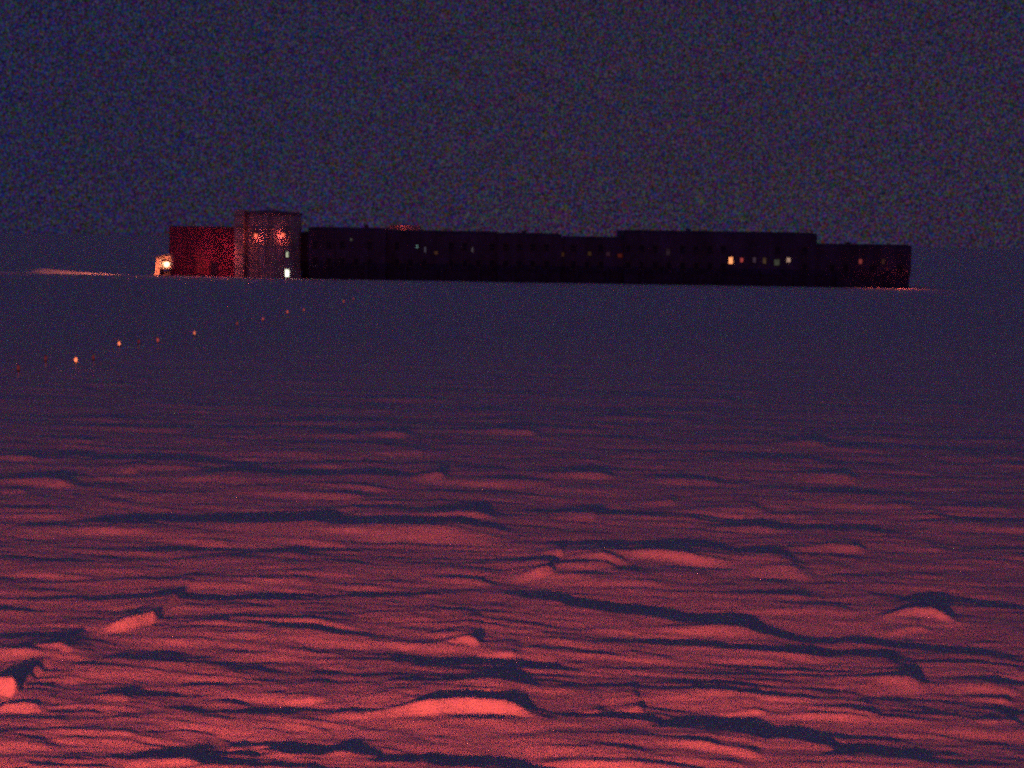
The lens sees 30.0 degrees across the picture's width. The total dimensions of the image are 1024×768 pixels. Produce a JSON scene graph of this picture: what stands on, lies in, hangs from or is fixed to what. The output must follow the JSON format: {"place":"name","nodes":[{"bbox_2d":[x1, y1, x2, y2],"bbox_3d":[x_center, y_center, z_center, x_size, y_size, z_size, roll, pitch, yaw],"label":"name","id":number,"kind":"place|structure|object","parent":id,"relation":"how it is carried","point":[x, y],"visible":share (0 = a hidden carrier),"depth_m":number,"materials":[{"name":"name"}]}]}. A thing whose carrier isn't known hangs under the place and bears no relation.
{"place":"outdoors","nodes":[
{"label":"outdoors","id":0,"kind":"place"},
{"bbox_2d":[0,233,1023,767],"bbox_3d":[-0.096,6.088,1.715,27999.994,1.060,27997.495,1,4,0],"label":"snow ground","id":1,"kind":"structure","parent":0,"point":[346,523],"depth_m":44.77,"materials":[{"name":"white snow"}]},
{"bbox_2d":[155,253,173,275],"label":"entrance porch","id":2,"kind":"object","parent":1,"relation":"on","point":[164,262],"visible":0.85,"depth_m":296.81,"materials":[{"name":"metal"}]},
{"bbox_2d":[167,226,233,276],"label":"annex building","id":3,"kind":"structure","parent":1,"relation":"on","point":[202,250],"depth_m":300.32,"materials":[{"name":"metal"}]},
{"bbox_2d":[211,262,217,275],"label":"door","id":4,"kind":"structure","parent":3,"relation":"in","point":[214,265],"depth_m":300.38,"materials":[{"name":"metal"}]},
{"bbox_2d":[234,209,302,277],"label":"stair tower","id":5,"kind":"structure","parent":1,"relation":"on","point":[267,243],"depth_m":297.02,"materials":[{"name":"metal"}]},
{"bbox_2d":[284,269,289,277],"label":"window","id":6,"kind":"structure","parent":5,"relation":"in","point":[286,271],"depth_m":297.89,"materials":[{"name":"grey glass"}]},
{"bbox_2d":[301,225,911,287],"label":"station building","id":7,"kind":"structure","parent":1,"relation":"on","point":[416,252],"depth_m":299.91,"materials":[{"name":"grey metal"}]},
{"bbox_2d":[312,241,317,248],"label":"window","id":8,"kind":"structure","parent":7,"relation":"in","point":[313,242],"depth_m":299.21,"materials":[{"name":"black glass"}]},
{"bbox_2d":[312,258,317,265],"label":"window","id":9,"kind":"structure","parent":7,"relation":"in","point":[314,260],"depth_m":299.35,"materials":[{"name":"black glass"}]},
{"bbox_2d":[326,241,331,248],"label":"window","id":10,"kind":"structure","parent":7,"relation":"in","point":[328,243],"depth_m":299.21,"materials":[{"name":"black glass"}]},
{"bbox_2d":[326,258,331,265],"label":"window","id":11,"kind":"structure","parent":7,"relation":"in","point":[328,260],"depth_m":299.35,"materials":[{"name":"black glass"}]},
{"bbox_2d":[339,241,344,248],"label":"window","id":12,"kind":"structure","parent":7,"relation":"in","point":[341,242],"depth_m":299.21,"materials":[{"name":"black glass"}]},
{"bbox_2d":[339,258,344,265],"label":"window","id":13,"kind":"structure","parent":7,"relation":"in","point":[342,261],"depth_m":299.39,"materials":[{"name":"black glass"}]},
{"bbox_2d":[353,258,358,265],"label":"window","id":14,"kind":"structure","parent":7,"relation":"in","point":[355,260],"depth_m":299.35,"materials":[{"name":"black glass"}]},
{"bbox_2d":[367,241,371,248],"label":"window","id":15,"kind":"structure","parent":7,"relation":"in","point":[368,242],"depth_m":299.21,"materials":[{"name":"black glass"}]},
{"bbox_2d":[367,258,371,265],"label":"window","id":16,"kind":"structure","parent":7,"relation":"in","point":[369,260],"depth_m":299.39,"materials":[{"name":"black glass"}]},
{"bbox_2d":[394,242,399,249],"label":"window","id":17,"kind":"structure","parent":7,"relation":"in","point":[396,244],"depth_m":300.74,"materials":[{"name":"black glass"}]},
{"bbox_2d":[394,259,399,266],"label":"window","id":18,"kind":"structure","parent":7,"relation":"in","point":[396,261],"depth_m":300.96,"materials":[{"name":"black glass"}]},
{"bbox_2d":[408,259,412,266],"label":"window","id":19,"kind":"structure","parent":7,"relation":"in","point":[410,261],"depth_m":300.96,"materials":[{"name":"black glass"}]},
{"bbox_2d":[421,259,426,266],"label":"window","id":20,"kind":"structure","parent":7,"relation":"in","point":[423,261],"depth_m":300.96,"materials":[{"name":"black glass"}]},
{"bbox_2d":[448,242,453,249],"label":"window","id":21,"kind":"structure","parent":7,"relation":"in","point":[449,244],"depth_m":300.74,"materials":[{"name":"black glass"}]},
{"bbox_2d":[448,259,453,266],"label":"window","id":22,"kind":"structure","parent":7,"relation":"in","point":[450,261],"depth_m":300.96,"materials":[{"name":"black glass"}]},
{"bbox_2d":[462,243,467,250],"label":"window","id":23,"kind":"structure","parent":7,"relation":"in","point":[464,245],"depth_m":300.74,"materials":[{"name":"black glass"}]},
{"bbox_2d":[462,259,467,266],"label":"window","id":24,"kind":"structure","parent":7,"relation":"in","point":[464,262],"depth_m":300.96,"materials":[{"name":"black glass"}]},
{"bbox_2d":[476,260,480,267],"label":"window","id":25,"kind":"structure","parent":7,"relation":"in","point":[478,262],"depth_m":300.96,"materials":[{"name":"black glass"}]},
{"bbox_2d":[489,243,494,250],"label":"window","id":26,"kind":"structure","parent":7,"relation":"in","point":[490,244],"depth_m":300.74,"materials":[{"name":"black glass"}]},
{"bbox_2d":[489,260,494,267],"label":"window","id":27,"kind":"structure","parent":7,"relation":"in","point":[491,262],"depth_m":300.96,"materials":[{"name":"black glass"}]},
{"bbox_2d":[503,243,507,250],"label":"window","id":28,"kind":"structure","parent":7,"relation":"in","point":[504,244],"depth_m":299.21,"materials":[{"name":"black glass"}]},
{"bbox_2d":[503,260,507,267],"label":"window","id":29,"kind":"structure","parent":7,"relation":"in","point":[505,262],"depth_m":299.35,"materials":[{"name":"black glass"}]},
{"bbox_2d":[516,243,521,250],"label":"window","id":30,"kind":"structure","parent":7,"relation":"in","point":[518,245],"depth_m":299.21,"materials":[{"name":"black glass"}]},
{"bbox_2d":[516,260,521,267],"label":"window","id":31,"kind":"structure","parent":7,"relation":"in","point":[518,262],"depth_m":299.35,"materials":[{"name":"black glass"}]},
{"bbox_2d":[530,243,535,250],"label":"window","id":32,"kind":"structure","parent":7,"relation":"in","point":[531,245],"depth_m":299.21,"materials":[{"name":"black glass"}]},
{"bbox_2d":[530,260,535,267],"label":"window","id":33,"kind":"structure","parent":7,"relation":"in","point":[532,262],"depth_m":299.35,"materials":[{"name":"black glass"}]},
{"bbox_2d":[544,244,548,251],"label":"window","id":34,"kind":"structure","parent":7,"relation":"in","point":[545,245],"depth_m":299.21,"materials":[{"name":"black glass"}]},
{"bbox_2d":[544,260,548,267],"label":"window","id":35,"kind":"structure","parent":7,"relation":"in","point":[546,263],"depth_m":299.35,"materials":[{"name":"black glass"}]},
{"bbox_2d":[571,244,575,251],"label":"window","id":36,"kind":"structure","parent":7,"relation":"in","point":[572,245],"depth_m":300.38,"materials":[{"name":"black glass"}]},
{"bbox_2d":[571,261,575,268],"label":"window","id":37,"kind":"structure","parent":7,"relation":"in","point":[573,263],"depth_m":300.60,"materials":[{"name":"black glass"}]},
{"bbox_2d":[584,261,589,268],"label":"window","id":38,"kind":"structure","parent":7,"relation":"in","point":[586,263],"depth_m":300.52,"materials":[{"name":"black glass"}]},
{"bbox_2d":[598,244,603,251],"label":"window","id":39,"kind":"structure","parent":7,"relation":"in","point":[600,246],"depth_m":300.38,"materials":[{"name":"black glass"}]},
{"bbox_2d":[598,261,603,268],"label":"window","id":40,"kind":"structure","parent":7,"relation":"in","point":[600,263],"depth_m":300.52,"materials":[{"name":"black glass"}]},
{"bbox_2d":[625,245,630,252],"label":"window","id":41,"kind":"structure","parent":7,"relation":"in","point":[626,246],"depth_m":298.55,"materials":[{"name":"black glass"}]},
{"bbox_2d":[625,261,630,268],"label":"window","id":42,"kind":"structure","parent":7,"relation":"in","point":[627,264],"depth_m":298.77,"materials":[{"name":"black glass"}]},
{"bbox_2d":[639,245,644,252],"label":"window","id":43,"kind":"structure","parent":7,"relation":"in","point":[641,247],"depth_m":298.55,"materials":[{"name":"black glass"}]},
{"bbox_2d":[639,262,644,269],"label":"window","id":44,"kind":"structure","parent":7,"relation":"in","point":[641,264],"depth_m":298.77,"materials":[{"name":"black glass"}]},
{"bbox_2d":[652,245,657,252],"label":"window","id":45,"kind":"structure","parent":7,"relation":"in","point":[654,247],"depth_m":298.55,"materials":[{"name":"black glass"}]},
{"bbox_2d":[652,262,657,269],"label":"window","id":46,"kind":"structure","parent":7,"relation":"in","point":[654,264],"depth_m":298.77,"materials":[{"name":"black glass"}]},
{"bbox_2d":[665,248,670,255],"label":"window","id":47,"kind":"structure","parent":7,"relation":"in","point":[667,253],"depth_m":298.62,"materials":[{"name":"grey glass"}]},
{"bbox_2d":[666,262,671,269],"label":"window","id":48,"kind":"structure","parent":7,"relation":"in","point":[668,264],"depth_m":298.77,"materials":[{"name":"black glass"}]},
{"bbox_2d":[680,245,684,252],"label":"window","id":49,"kind":"structure","parent":7,"relation":"in","point":[682,247],"depth_m":298.55,"materials":[{"name":"black glass"}]},
{"bbox_2d":[680,262,684,269],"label":"window","id":50,"kind":"structure","parent":7,"relation":"in","point":[682,264],"depth_m":298.77,"materials":[{"name":"black glass"}]},
{"bbox_2d":[693,246,698,252],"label":"window","id":51,"kind":"structure","parent":7,"relation":"in","point":[694,247],"depth_m":298.55,"materials":[{"name":"black glass"}]},
{"bbox_2d":[693,262,698,269],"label":"window","id":52,"kind":"structure","parent":7,"relation":"in","point":[695,264],"depth_m":298.77,"materials":[{"name":"black glass"}]},
{"bbox_2d":[707,246,712,253],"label":"window","id":53,"kind":"structure","parent":7,"relation":"in","point":[709,248],"depth_m":298.55,"materials":[{"name":"black glass"}]},
{"bbox_2d":[707,262,712,269],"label":"window","id":54,"kind":"structure","parent":7,"relation":"in","point":[709,265],"depth_m":298.77,"materials":[{"name":"black glass"}]},
{"bbox_2d":[720,246,725,253],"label":"window","id":55,"kind":"structure","parent":7,"relation":"in","point":[722,248],"depth_m":298.55,"materials":[{"name":"black glass"}]},
{"bbox_2d":[720,263,725,270],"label":"window","id":56,"kind":"structure","parent":7,"relation":"in","point":[722,265],"depth_m":298.77,"materials":[{"name":"black glass"}]},
{"bbox_2d":[728,256,733,263],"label":"window","id":57,"kind":"structure","parent":7,"relation":"in","point":[730,258],"depth_m":298.69,"materials":[{"name":"orange glass"}]},
{"bbox_2d":[739,257,743,262],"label":"window","id":58,"kind":"structure","parent":7,"relation":"in","point":[741,259],"depth_m":298.69,"materials":[{"name":"red glass"}]},
{"bbox_2d":[752,257,756,262],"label":"window","id":59,"kind":"structure","parent":7,"relation":"in","point":[754,259],"depth_m":298.69,"materials":[{"name":"grey glass"}]},
{"bbox_2d":[762,257,766,263],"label":"window","id":60,"kind":"structure","parent":7,"relation":"in","point":[764,259],"depth_m":298.69,"materials":[{"name":"brown glass"}]},
{"bbox_2d":[774,259,779,265],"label":"window","id":61,"kind":"structure","parent":7,"relation":"in","point":[776,262],"depth_m":298.69,"materials":[{"name":"grey glass"}]},
{"bbox_2d":[775,247,780,254],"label":"window","id":62,"kind":"structure","parent":7,"relation":"in","point":[777,249],"depth_m":298.55,"materials":[{"name":"black glass"}]},
{"bbox_2d":[786,257,790,262],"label":"window","id":63,"kind":"structure","parent":7,"relation":"in","point":[788,259],"depth_m":298.66,"materials":[{"name":"grey glass"}]},
{"bbox_2d":[802,247,807,254],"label":"window","id":64,"kind":"structure","parent":7,"relation":"in","point":[804,249],"depth_m":298.55,"materials":[{"name":"black glass"}]},
{"bbox_2d":[802,264,807,271],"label":"window","id":65,"kind":"structure","parent":7,"relation":"in","point":[804,266],"depth_m":298.77,"materials":[{"name":"black glass"}]},
{"bbox_2d":[829,264,834,271],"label":"window","id":66,"kind":"structure","parent":7,"relation":"in","point":[831,266],"depth_m":300.38,"materials":[{"name":"black glass"}]},
{"bbox_2d":[843,264,848,271],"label":"window","id":67,"kind":"structure","parent":7,"relation":"in","point":[845,266],"depth_m":300.38,"materials":[{"name":"black glass"}]},
{"bbox_2d":[858,259,862,264],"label":"window","id":68,"kind":"structure","parent":7,"relation":"in","point":[860,261],"depth_m":300.30,"materials":[{"name":"red glass"}]},
{"bbox_2d":[870,265,875,271],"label":"window","id":69,"kind":"structure","parent":7,"relation":"in","point":[872,267],"depth_m":300.38,"materials":[{"name":"black glass"}]},
{"bbox_2d":[881,258,885,264],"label":"window","id":70,"kind":"structure","parent":7,"relation":"in","point":[883,260],"depth_m":300.23,"materials":[{"name":"brown glass"}]},
{"bbox_2d":[897,265,902,272],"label":"window","id":71,"kind":"structure","parent":7,"relation":"in","point":[899,267],"depth_m":300.38,"materials":[{"name":"black glass"}]},
{"bbox_2d":[0,0,1023,248],"label":"sky","id":72,"kind":"structure","parent":0,"point":[895,122],"materials":[{"name":"blue"}]}
]}

